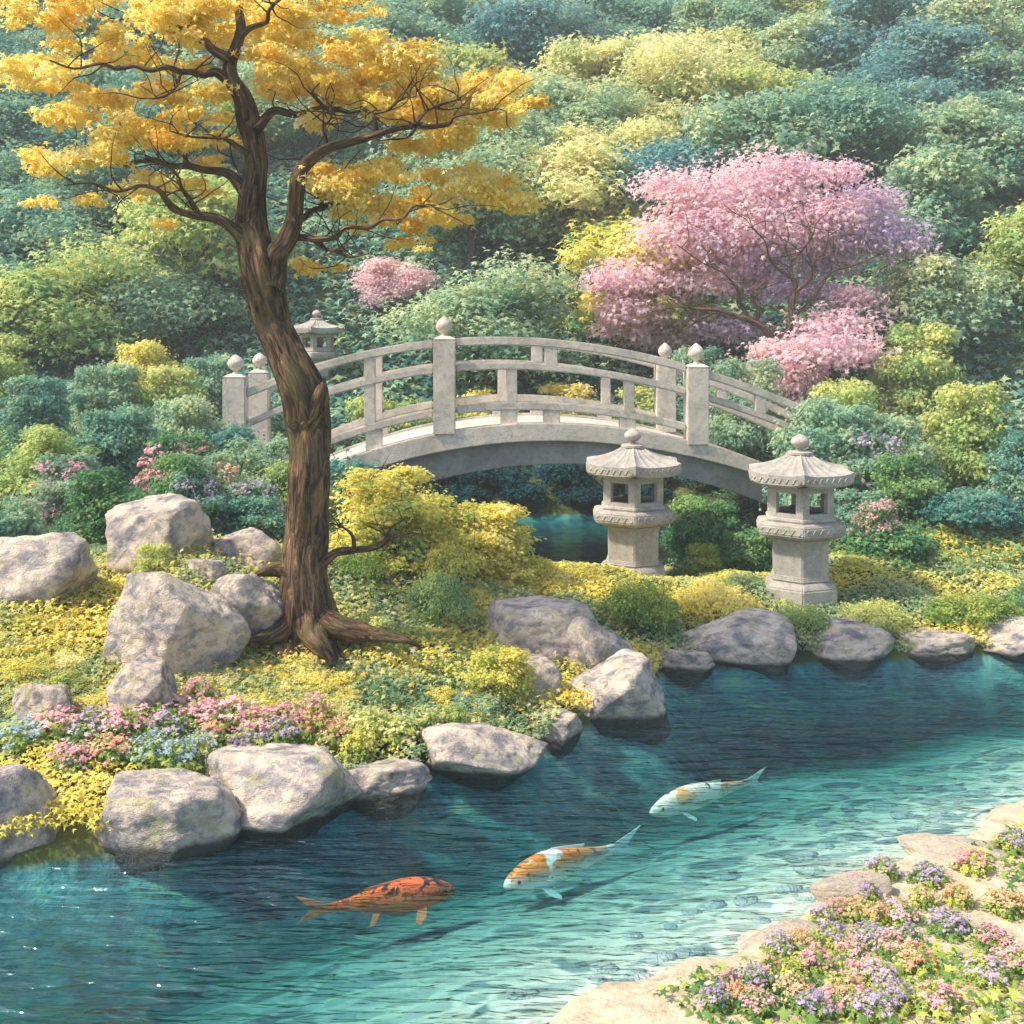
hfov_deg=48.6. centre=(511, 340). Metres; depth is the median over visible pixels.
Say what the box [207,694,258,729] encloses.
flower clump
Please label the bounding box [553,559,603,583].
shrub
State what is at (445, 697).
cushion plant
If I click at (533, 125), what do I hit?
leafy tree
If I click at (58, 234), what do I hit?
leafy tree
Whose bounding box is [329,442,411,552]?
shrub
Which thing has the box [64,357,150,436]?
shrub
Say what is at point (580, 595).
cushion plant
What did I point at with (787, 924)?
boulder
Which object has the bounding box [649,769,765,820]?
koi
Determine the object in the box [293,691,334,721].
flower clump
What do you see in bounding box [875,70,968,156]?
leafy tree
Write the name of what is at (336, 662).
cushion plant
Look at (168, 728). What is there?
flower clump
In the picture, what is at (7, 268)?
leafy tree
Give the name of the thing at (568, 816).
water
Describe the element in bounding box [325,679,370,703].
cushion plant
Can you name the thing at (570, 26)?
leafy tree
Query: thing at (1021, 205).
leafy tree
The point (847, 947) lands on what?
flower clump
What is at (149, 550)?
shrub
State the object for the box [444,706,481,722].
cushion plant
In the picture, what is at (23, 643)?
cushion plant
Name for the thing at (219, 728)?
flower clump
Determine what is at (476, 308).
leafy tree
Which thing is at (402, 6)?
leafy tree
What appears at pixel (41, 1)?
leafy tree
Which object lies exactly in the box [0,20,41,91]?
leafy tree
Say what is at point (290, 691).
cushion plant
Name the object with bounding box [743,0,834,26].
leafy tree
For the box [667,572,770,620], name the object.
shrub
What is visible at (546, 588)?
cushion plant
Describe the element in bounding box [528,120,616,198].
leafy tree
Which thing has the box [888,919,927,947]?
flower clump
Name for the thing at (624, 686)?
boulder
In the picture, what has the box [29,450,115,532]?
flowering shrub
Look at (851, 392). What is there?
shrub
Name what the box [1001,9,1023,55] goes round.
leafy tree
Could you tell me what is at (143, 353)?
shrub
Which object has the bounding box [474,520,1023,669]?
ground cover
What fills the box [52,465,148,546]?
shrub
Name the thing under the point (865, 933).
flower clump
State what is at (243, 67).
leafy tree
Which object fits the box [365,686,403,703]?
cushion plant
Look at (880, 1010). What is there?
flower clump
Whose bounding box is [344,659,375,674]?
cushion plant
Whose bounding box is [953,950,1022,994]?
flower clump
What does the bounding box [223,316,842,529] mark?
stone bridge
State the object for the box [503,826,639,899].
koi
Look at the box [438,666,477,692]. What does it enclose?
cushion plant
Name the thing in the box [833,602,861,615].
cushion plant
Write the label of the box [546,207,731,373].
leafy tree
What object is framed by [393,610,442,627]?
cushion plant
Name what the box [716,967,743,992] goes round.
flower clump
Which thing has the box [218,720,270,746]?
flower clump
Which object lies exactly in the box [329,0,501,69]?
leafy tree
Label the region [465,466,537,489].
shrub
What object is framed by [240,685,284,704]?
cushion plant
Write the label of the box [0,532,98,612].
boulder
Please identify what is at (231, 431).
shrub
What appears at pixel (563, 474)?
shrub
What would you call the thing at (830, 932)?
flower clump
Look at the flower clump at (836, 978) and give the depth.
4.59 m
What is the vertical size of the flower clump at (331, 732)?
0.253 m
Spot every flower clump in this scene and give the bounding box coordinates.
[0,711,53,754]
[21,702,85,743]
[37,738,104,789]
[47,703,117,746]
[73,729,139,774]
[90,702,150,742]
[115,728,176,770]
[124,700,182,733]
[134,707,190,741]
[143,733,206,770]
[155,692,209,731]
[175,693,232,732]
[178,725,223,772]
[180,672,216,700]
[190,713,236,752]
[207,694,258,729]
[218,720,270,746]
[231,705,284,743]
[257,714,305,743]
[261,699,314,739]
[282,705,328,744]
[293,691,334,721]
[309,715,353,752]
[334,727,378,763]
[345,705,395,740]
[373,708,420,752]
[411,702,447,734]
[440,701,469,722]
[695,977,734,1015]
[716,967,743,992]
[724,978,757,1016]
[732,982,779,1021]
[735,960,775,996]
[757,950,783,982]
[759,928,800,960]
[770,970,820,1014]
[777,955,816,982]
[786,983,840,1023]
[788,926,814,950]
[794,941,837,977]
[803,903,838,925]
[810,920,853,951]
[817,969,869,990]
[817,980,856,1020]
[823,894,846,923]
[828,930,871,966]
[834,894,870,924]
[838,982,871,1018]
[839,952,874,989]
[839,984,900,1023]
[845,870,874,883]
[845,918,891,953]
[856,878,882,903]
[857,957,906,990]
[859,900,893,929]
[862,852,901,882]
[869,927,913,962]
[874,972,920,1016]
[877,893,924,928]
[885,935,943,979]
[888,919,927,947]
[905,859,953,889]
[905,882,939,912]
[910,976,970,1021]
[921,904,980,942]
[937,879,975,912]
[946,845,993,881]
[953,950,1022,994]
[964,919,1015,955]
[979,885,1023,922]
[989,829,1023,854]
[993,940,1023,978]
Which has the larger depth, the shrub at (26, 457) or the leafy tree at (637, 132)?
the leafy tree at (637, 132)
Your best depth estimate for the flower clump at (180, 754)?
6.71 m
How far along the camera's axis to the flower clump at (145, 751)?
6.70 m
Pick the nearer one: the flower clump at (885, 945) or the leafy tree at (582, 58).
the flower clump at (885, 945)
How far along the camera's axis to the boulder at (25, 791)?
6.08 m
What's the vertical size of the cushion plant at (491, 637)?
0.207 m
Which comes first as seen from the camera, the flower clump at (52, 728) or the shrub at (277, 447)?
the flower clump at (52, 728)
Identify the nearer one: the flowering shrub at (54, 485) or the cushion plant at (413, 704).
the cushion plant at (413, 704)
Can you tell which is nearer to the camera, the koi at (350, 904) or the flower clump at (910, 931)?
the flower clump at (910, 931)
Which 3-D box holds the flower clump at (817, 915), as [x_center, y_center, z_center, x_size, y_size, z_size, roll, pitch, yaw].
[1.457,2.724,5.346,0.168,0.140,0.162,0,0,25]
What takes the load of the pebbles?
on the ground at (598, 1003)
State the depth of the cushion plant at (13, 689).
7.28 m
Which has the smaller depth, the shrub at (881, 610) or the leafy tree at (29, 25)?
the shrub at (881, 610)
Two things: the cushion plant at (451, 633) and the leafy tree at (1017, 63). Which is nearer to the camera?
the cushion plant at (451, 633)
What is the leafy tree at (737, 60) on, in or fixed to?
on the ground at (598, 1003)
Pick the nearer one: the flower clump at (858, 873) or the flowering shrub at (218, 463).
the flower clump at (858, 873)
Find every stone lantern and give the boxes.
[294,310,342,401]
[586,428,681,580]
[748,434,854,608]
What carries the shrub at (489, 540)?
on the ground at (598, 1003)
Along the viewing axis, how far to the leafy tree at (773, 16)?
37.62 m
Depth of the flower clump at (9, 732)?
6.73 m
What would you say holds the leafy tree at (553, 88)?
on the ground at (598, 1003)
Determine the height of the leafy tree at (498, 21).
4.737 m
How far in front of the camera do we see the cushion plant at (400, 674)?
8.15 m
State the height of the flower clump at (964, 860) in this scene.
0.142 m
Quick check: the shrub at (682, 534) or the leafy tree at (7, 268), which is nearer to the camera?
the shrub at (682, 534)
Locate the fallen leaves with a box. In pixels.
[1,529,655,741]
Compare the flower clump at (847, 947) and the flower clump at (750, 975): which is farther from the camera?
the flower clump at (847, 947)
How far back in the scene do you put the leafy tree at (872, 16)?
35.17 m
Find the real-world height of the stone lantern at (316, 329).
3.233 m
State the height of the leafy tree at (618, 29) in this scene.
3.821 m
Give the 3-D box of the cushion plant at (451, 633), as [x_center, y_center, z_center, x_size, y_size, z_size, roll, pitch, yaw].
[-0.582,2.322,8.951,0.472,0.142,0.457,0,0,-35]
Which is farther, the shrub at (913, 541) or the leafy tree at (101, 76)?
the leafy tree at (101, 76)
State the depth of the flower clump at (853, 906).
5.40 m
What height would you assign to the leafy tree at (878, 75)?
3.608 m
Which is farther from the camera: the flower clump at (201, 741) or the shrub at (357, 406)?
the shrub at (357, 406)
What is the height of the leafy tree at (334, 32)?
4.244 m
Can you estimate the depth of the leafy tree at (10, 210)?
24.67 m
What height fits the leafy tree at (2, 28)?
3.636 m
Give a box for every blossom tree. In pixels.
[344,255,446,317]
[568,137,943,389]
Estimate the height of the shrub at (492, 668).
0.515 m
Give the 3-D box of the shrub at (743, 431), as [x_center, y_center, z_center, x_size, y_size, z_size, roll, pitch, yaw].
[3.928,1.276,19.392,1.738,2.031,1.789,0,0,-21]
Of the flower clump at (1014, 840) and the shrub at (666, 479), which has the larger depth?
the shrub at (666, 479)
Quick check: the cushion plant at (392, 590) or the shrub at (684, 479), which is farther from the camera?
the shrub at (684, 479)
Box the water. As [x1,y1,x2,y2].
[0,516,1023,1023]
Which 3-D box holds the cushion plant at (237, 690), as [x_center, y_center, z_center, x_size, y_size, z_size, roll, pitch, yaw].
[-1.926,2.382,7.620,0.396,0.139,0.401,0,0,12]
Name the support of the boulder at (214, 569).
on the ground at (598, 1003)
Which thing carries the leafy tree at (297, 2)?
on the ground at (598, 1003)
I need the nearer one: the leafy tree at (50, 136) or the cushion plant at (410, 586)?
the cushion plant at (410, 586)
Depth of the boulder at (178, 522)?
9.30 m
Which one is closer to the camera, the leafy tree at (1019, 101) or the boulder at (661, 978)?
the boulder at (661, 978)
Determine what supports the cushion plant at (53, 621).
on the ground at (598, 1003)
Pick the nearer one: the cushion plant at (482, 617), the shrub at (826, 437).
the cushion plant at (482, 617)
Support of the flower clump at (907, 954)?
on the ground at (598, 1003)
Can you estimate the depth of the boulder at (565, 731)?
7.83 m
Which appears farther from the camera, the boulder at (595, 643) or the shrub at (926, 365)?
the shrub at (926, 365)
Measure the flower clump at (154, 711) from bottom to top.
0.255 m
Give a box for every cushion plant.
[0,605,62,630]
[0,636,40,653]
[0,648,68,680]
[0,676,72,703]
[0,702,14,717]
[3,627,43,639]
[7,672,57,687]
[16,632,70,656]
[26,646,95,680]
[32,662,96,688]
[36,610,74,630]
[44,626,81,641]
[44,676,99,700]
[71,690,94,709]
[74,686,108,712]
[80,674,109,689]
[177,680,214,695]
[185,665,249,690]
[211,687,257,709]
[212,680,255,698]
[233,652,263,665]
[233,656,286,676]
[233,665,276,692]
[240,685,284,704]
[241,645,267,655]
[243,686,287,718]
[255,653,291,666]
[260,679,312,701]
[263,670,295,692]
[273,658,320,675]
[277,658,339,693]
[295,677,342,701]
[298,692,345,712]
[313,660,352,675]
[318,666,369,691]
[321,683,366,702]
[323,701,356,723]
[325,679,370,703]
[333,695,371,714]
[342,642,396,665]
[343,577,399,595]
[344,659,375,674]
[347,668,390,692]
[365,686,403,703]
[367,699,400,712]
[383,665,425,689]
[383,696,432,710]
[387,686,436,703]
[389,602,431,620]
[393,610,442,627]
[395,650,415,665]
[398,637,422,653]
[403,579,420,598]
[404,666,454,688]
[405,625,452,642]
[407,648,446,666]
[418,654,468,678]
[419,683,459,704]
[421,626,466,641]
[421,698,456,711]
[425,640,454,652]
[430,618,460,629]
[432,603,480,621]
[436,643,475,664]
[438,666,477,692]
[444,686,513,715]
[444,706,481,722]
[449,637,481,651]
[456,581,495,609]
[456,630,481,641]
[461,644,508,664]
[462,607,488,629]
[468,706,508,727]
[474,630,523,649]
[482,577,521,590]
[525,584,563,595]
[556,593,588,603]
[704,577,732,590]
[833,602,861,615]
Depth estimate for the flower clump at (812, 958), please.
4.83 m
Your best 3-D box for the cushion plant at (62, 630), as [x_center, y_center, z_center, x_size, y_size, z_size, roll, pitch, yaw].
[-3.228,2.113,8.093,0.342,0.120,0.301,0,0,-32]
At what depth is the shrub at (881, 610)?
10.24 m
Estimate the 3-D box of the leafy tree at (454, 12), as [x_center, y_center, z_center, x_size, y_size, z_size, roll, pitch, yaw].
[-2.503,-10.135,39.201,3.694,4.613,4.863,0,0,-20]
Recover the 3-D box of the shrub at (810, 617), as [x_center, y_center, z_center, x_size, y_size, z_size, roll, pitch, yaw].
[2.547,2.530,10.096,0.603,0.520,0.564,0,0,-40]
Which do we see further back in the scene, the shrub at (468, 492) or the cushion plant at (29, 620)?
the shrub at (468, 492)
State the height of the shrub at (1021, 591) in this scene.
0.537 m
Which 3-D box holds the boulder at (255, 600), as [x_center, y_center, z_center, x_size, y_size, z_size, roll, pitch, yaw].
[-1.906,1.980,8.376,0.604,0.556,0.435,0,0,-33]
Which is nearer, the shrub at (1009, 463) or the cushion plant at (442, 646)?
the cushion plant at (442, 646)
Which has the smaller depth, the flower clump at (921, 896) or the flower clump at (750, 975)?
the flower clump at (750, 975)
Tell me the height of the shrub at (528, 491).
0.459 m
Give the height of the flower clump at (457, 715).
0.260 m
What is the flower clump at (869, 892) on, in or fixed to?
on the ground at (598, 1003)
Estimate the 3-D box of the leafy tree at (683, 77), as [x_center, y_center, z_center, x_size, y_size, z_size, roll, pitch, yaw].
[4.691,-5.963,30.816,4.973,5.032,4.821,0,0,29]
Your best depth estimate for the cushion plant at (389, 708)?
7.74 m
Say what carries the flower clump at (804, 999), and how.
on the ground at (598, 1003)
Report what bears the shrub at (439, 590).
on the ground at (598, 1003)
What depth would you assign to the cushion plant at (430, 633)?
8.81 m
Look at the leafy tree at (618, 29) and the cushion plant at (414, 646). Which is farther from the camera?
the leafy tree at (618, 29)
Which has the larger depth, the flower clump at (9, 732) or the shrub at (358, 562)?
the shrub at (358, 562)
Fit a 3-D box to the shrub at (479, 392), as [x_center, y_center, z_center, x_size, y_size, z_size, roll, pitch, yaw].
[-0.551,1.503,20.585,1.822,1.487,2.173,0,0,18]
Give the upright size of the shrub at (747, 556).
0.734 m
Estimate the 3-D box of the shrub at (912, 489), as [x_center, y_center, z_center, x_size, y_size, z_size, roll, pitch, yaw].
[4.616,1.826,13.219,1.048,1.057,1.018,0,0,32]
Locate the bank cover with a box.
[650,812,1023,1023]
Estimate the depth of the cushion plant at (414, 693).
7.94 m
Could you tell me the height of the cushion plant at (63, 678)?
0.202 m
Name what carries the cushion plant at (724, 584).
on the ground at (598, 1003)
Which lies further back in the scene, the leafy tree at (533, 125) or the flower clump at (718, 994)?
the leafy tree at (533, 125)
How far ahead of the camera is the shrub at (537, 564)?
10.51 m
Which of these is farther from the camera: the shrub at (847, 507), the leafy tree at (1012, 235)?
the leafy tree at (1012, 235)
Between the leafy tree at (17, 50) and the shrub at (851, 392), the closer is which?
the shrub at (851, 392)
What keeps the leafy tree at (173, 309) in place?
on the ground at (598, 1003)
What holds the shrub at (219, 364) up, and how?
on the ground at (598, 1003)
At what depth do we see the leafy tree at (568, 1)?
37.65 m
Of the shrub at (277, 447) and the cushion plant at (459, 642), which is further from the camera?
the shrub at (277, 447)
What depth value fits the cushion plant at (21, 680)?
7.44 m
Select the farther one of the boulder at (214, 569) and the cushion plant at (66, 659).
the boulder at (214, 569)
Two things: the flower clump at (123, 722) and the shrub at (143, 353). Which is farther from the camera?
the shrub at (143, 353)
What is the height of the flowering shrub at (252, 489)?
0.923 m
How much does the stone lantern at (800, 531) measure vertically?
1.883 m
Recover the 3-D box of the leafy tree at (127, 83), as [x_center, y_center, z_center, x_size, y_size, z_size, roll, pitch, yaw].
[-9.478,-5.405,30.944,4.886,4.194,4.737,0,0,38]
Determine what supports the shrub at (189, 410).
on the ground at (598, 1003)
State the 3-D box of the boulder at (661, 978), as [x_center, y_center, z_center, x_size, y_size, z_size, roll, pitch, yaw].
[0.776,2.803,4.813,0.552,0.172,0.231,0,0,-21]
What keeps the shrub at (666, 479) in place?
on the ground at (598, 1003)
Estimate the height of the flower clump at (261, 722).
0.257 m
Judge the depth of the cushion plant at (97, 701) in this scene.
7.18 m
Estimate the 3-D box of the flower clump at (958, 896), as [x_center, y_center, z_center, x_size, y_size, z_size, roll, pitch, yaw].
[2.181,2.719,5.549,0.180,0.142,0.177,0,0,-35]
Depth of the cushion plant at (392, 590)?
9.38 m
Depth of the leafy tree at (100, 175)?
26.79 m
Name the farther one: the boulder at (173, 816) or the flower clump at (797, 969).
the boulder at (173, 816)
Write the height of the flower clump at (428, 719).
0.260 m
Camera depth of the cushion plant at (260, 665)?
7.93 m
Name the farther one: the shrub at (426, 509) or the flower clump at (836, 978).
the shrub at (426, 509)
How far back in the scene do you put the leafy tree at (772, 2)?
39.96 m
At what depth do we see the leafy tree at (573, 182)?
24.84 m
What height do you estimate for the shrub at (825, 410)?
1.951 m
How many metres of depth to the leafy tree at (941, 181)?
24.23 m
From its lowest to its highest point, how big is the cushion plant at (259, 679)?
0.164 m
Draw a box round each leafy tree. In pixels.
[0,0,48,36]
[0,17,27,42]
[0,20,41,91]
[0,42,98,105]
[0,82,23,99]
[0,91,50,180]
[0,94,101,185]
[0,136,60,208]
[0,175,89,305]
[0,204,176,297]
[0,225,182,378]
[0,253,38,355]
[1,70,96,125]
[9,25,91,55]
[15,135,140,234]
[31,0,190,83]
[31,58,174,145]
[35,0,45,11]
[56,237,248,365]
[75,65,240,168]
[95,84,239,198]
[107,169,320,306]
[146,5,249,82]
[170,75,274,115]
[183,80,306,166]
[204,45,359,149]
[247,0,337,16]
[249,0,364,79]
[257,63,372,162]
[312,15,403,77]
[328,0,380,10]
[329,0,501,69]
[330,55,478,169]
[341,0,427,28]
[351,243,600,394]
[365,101,580,238]
[380,123,587,273]
[397,0,483,46]
[413,33,524,83]
[444,0,570,78]
[461,0,511,33]
[485,0,595,39]
[486,65,609,133]
[491,0,610,81]
[494,135,678,265]
[518,30,668,102]
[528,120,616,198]
[537,76,659,141]
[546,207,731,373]
[553,113,687,164]
[579,0,606,23]
[579,134,760,238]
[586,9,675,43]
[592,32,706,109]
[593,0,699,36]
[594,0,639,23]
[610,24,760,145]
[627,27,727,58]
[650,0,787,38]
[675,55,833,156]
[676,22,773,67]
[676,82,842,208]
[690,36,795,103]
[695,0,793,20]
[703,0,797,52]
[737,53,936,194]
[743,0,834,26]
[747,7,854,83]
[782,0,945,79]
[826,46,943,124]
[852,13,1023,96]
[859,249,1023,358]
[867,132,1002,254]
[869,87,1023,196]
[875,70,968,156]
[895,0,1023,84]
[902,88,1023,147]
[920,39,1023,108]
[948,199,1023,299]
[970,110,1023,204]
[976,86,1023,120]
[983,0,1023,24]
[1000,202,1023,223]
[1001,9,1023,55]
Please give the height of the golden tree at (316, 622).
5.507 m
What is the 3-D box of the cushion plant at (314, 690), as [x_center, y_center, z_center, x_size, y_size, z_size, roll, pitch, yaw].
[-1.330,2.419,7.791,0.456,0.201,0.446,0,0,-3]
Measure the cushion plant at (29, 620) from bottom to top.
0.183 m
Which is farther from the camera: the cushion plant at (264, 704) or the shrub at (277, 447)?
the shrub at (277, 447)
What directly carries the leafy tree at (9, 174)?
on the ground at (598, 1003)
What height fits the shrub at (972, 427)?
1.646 m
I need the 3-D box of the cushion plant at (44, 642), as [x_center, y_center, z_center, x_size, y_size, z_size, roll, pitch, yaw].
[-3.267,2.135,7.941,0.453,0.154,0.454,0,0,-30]
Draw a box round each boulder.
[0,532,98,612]
[0,763,67,868]
[12,684,74,718]
[93,768,240,875]
[101,571,250,679]
[105,493,214,577]
[105,654,177,715]
[179,559,226,589]
[202,743,360,846]
[209,573,284,635]
[213,527,280,573]
[348,758,431,820]
[419,722,547,791]
[482,595,599,663]
[505,653,561,707]
[529,707,582,758]
[560,616,633,673]
[564,648,671,745]
[653,973,681,980]
[655,649,714,687]
[677,608,796,677]
[740,918,826,949]
[804,617,894,678]
[810,870,892,904]
[892,627,977,669]
[897,833,1009,865]
[973,615,1023,663]
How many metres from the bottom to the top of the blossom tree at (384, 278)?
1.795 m
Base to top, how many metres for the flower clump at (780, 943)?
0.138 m
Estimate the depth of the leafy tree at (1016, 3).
37.71 m
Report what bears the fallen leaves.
on the ground at (598, 1003)
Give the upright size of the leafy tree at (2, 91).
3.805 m
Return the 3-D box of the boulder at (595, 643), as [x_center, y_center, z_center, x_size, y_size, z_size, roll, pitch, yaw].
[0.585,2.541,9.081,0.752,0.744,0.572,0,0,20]
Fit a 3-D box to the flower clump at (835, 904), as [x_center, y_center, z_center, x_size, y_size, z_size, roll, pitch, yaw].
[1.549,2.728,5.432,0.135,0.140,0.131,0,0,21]
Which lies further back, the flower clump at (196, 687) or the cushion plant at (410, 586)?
the cushion plant at (410, 586)
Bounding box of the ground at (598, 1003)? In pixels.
[0,77,1023,1023]
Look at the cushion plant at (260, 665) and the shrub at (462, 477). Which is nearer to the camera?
the cushion plant at (260, 665)
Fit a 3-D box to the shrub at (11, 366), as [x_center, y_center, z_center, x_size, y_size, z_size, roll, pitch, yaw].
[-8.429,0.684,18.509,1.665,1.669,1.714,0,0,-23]
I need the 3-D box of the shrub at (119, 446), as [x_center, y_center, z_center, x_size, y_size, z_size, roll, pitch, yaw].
[-4.363,1.240,12.573,1.079,1.210,1.087,0,0,37]
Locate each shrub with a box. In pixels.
[0,331,39,414]
[0,371,80,442]
[0,423,109,500]
[0,489,54,536]
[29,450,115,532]
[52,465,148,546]
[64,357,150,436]
[66,400,169,490]
[106,336,181,405]
[130,540,175,575]
[131,432,223,497]
[135,359,217,426]
[137,390,229,458]
[145,451,227,515]
[165,469,236,538]
[178,450,251,536]
[180,417,272,478]
[181,350,247,420]
[215,490,285,543]
[217,434,288,526]
[225,478,286,538]
[261,459,343,548]
[328,463,469,575]
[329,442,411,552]
[331,539,399,584]
[342,389,432,443]
[342,610,408,659]
[389,485,426,500]
[400,563,482,626]
[404,532,488,582]
[423,499,546,582]
[424,472,482,488]
[430,479,495,504]
[456,381,520,417]
[461,642,542,713]
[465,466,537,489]
[486,552,557,583]
[493,483,553,503]
[533,464,602,489]
[534,381,598,416]
[553,481,621,503]
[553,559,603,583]
[589,574,689,632]
[600,476,677,487]
[612,385,682,433]
[620,484,679,500]
[642,345,730,430]
[658,492,748,575]
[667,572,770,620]
[674,476,711,487]
[681,536,725,580]
[709,356,788,458]
[718,526,772,573]
[743,336,832,427]
[758,391,895,510]
[773,593,834,643]
[779,422,878,524]
[785,375,896,432]
[828,595,919,631]
[834,423,918,520]
[834,487,899,542]
[834,515,947,563]
[844,498,908,554]
[851,407,951,506]
[861,320,976,434]
[866,450,948,533]
[910,481,1023,528]
[911,380,1015,488]
[918,588,1022,632]
[976,430,1023,503]
[999,567,1023,615]
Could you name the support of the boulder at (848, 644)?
on the ground at (598, 1003)
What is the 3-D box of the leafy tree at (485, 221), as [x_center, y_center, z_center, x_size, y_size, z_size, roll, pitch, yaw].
[-0.769,-2.876,25.930,4.538,4.538,4.681,0,0,-31]
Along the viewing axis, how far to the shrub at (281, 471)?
11.91 m
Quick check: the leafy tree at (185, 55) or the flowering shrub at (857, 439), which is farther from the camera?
the leafy tree at (185, 55)
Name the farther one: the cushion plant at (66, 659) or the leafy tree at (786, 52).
the leafy tree at (786, 52)
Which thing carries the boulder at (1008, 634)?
on the ground at (598, 1003)
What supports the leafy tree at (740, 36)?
on the ground at (598, 1003)
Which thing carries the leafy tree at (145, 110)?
on the ground at (598, 1003)
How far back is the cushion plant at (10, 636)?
8.02 m
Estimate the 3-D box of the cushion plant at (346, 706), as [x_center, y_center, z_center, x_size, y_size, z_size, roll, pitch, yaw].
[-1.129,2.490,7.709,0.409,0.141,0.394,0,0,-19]
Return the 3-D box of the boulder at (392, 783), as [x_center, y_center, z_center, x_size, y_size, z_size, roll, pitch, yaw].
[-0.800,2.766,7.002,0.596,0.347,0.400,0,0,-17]
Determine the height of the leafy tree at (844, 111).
4.975 m
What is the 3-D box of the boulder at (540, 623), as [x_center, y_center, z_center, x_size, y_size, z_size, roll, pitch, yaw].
[0.204,2.386,9.077,1.038,0.595,0.542,0,0,-9]
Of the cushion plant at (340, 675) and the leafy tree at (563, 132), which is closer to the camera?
the cushion plant at (340, 675)
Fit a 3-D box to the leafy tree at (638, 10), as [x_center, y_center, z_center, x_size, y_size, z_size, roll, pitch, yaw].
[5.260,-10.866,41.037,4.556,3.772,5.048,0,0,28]
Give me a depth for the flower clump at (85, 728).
6.83 m
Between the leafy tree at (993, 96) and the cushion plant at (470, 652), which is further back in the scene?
the leafy tree at (993, 96)
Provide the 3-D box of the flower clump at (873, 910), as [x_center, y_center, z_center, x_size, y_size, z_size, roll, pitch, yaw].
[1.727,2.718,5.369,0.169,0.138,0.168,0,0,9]
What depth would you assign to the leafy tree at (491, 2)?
40.59 m
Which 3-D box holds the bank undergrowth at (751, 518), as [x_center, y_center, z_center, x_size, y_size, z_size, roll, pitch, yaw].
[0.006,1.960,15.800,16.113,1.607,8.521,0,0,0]
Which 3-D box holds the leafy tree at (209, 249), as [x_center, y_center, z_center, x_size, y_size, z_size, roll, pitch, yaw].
[-6.562,-1.759,24.754,4.305,4.163,3.878,0,0,-34]
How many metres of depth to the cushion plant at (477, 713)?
7.78 m
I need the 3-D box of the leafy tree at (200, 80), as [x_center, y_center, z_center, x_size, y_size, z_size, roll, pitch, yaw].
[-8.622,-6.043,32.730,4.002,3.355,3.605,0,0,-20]
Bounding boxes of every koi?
[295,876,454,926]
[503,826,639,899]
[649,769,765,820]
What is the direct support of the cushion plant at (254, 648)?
on the ground at (598, 1003)
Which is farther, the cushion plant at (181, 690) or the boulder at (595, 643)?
the boulder at (595, 643)
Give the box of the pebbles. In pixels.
[504,747,1023,999]
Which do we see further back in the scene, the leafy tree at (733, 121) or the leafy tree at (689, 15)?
the leafy tree at (689, 15)
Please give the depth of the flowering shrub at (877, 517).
12.26 m
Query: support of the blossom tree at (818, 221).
on the ground at (598, 1003)
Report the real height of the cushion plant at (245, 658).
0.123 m
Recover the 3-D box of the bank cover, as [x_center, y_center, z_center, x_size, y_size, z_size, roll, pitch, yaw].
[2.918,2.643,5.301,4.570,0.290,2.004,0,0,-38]
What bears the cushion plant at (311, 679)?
on the ground at (598, 1003)
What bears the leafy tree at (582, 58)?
on the ground at (598, 1003)
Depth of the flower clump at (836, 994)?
4.44 m
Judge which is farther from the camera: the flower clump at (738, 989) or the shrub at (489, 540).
the shrub at (489, 540)
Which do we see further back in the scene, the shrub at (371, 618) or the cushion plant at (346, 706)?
the shrub at (371, 618)
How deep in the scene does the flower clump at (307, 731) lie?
7.20 m
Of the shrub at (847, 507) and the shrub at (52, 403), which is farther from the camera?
the shrub at (52, 403)
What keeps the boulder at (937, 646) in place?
on the ground at (598, 1003)
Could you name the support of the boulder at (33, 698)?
on the ground at (598, 1003)
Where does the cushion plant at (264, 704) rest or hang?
on the ground at (598, 1003)
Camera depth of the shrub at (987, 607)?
10.35 m
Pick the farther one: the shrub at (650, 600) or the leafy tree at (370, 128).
the leafy tree at (370, 128)
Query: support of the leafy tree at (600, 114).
on the ground at (598, 1003)
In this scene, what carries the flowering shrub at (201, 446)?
on the ground at (598, 1003)
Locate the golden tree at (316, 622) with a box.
[0,0,553,664]
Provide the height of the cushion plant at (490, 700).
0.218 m
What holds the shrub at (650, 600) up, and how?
on the ground at (598, 1003)
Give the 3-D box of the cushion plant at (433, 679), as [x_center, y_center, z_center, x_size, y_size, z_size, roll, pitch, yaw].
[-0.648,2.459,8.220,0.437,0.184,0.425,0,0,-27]
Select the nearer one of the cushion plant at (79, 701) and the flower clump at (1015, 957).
the flower clump at (1015, 957)
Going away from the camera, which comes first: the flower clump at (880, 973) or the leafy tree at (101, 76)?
the flower clump at (880, 973)
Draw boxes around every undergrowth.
[0,131,1023,473]
[0,406,1023,582]
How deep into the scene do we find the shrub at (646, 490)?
18.15 m
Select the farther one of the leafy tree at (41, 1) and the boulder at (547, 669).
the leafy tree at (41, 1)
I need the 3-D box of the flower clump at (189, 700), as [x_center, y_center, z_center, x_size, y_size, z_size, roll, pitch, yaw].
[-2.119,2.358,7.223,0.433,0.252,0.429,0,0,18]
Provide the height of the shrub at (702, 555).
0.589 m
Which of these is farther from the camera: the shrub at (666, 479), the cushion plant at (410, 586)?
the shrub at (666, 479)
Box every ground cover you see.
[0,506,687,838]
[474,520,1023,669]
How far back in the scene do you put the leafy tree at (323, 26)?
34.32 m
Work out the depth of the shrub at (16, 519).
9.78 m
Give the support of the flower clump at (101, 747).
on the ground at (598, 1003)
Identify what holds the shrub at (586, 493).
on the ground at (598, 1003)

